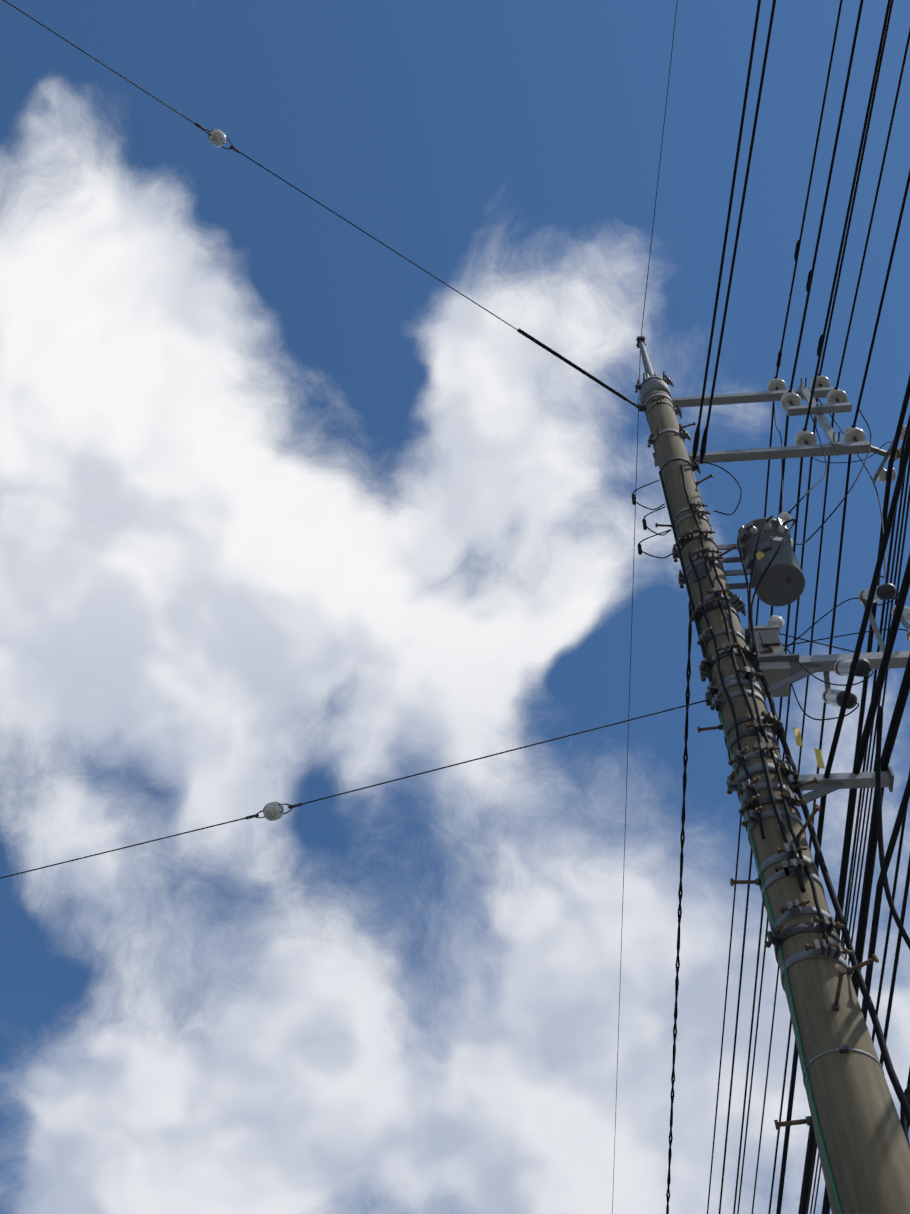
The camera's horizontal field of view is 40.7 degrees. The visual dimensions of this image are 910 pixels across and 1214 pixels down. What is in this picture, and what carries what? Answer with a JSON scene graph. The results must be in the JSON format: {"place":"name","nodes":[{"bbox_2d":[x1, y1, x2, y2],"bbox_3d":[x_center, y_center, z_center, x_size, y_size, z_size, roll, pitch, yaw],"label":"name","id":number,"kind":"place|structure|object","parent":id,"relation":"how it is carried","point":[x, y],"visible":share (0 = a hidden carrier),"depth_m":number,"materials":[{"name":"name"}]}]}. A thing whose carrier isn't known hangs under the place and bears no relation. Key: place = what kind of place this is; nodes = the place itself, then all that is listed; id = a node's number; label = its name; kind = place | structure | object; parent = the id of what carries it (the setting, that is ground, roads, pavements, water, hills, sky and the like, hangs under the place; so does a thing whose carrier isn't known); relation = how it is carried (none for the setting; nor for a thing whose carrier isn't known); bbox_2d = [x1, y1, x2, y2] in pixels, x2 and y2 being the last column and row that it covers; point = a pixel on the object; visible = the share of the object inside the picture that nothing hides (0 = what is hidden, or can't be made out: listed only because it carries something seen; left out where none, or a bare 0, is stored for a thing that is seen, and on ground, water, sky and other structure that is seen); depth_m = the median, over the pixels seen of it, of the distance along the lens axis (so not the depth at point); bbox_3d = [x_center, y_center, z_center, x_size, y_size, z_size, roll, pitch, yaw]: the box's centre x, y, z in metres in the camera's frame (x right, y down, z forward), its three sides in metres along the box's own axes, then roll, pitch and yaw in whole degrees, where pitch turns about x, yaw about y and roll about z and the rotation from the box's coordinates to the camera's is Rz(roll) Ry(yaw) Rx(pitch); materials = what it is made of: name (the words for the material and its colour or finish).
{"place":"outdoors","nodes":[
{"label":"outdoors","id":0,"kind":"place"},
{"bbox_2d":[0,0,909,1213],"label":"sky","id":1,"kind":"structure","parent":0,"point":[290,515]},
{"label":"ground","id":2,"kind":"structure","parent":0,"visible":0},
{"bbox_2d":[0,0,909,1213],"bbox_3d":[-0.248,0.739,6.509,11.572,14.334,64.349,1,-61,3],"label":"power lines","id":3,"kind":"object","parent":2,"relation":"on","point":[855,1122],"visible":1,"depth_m":6.96,"materials":[{"name":"rubber"}]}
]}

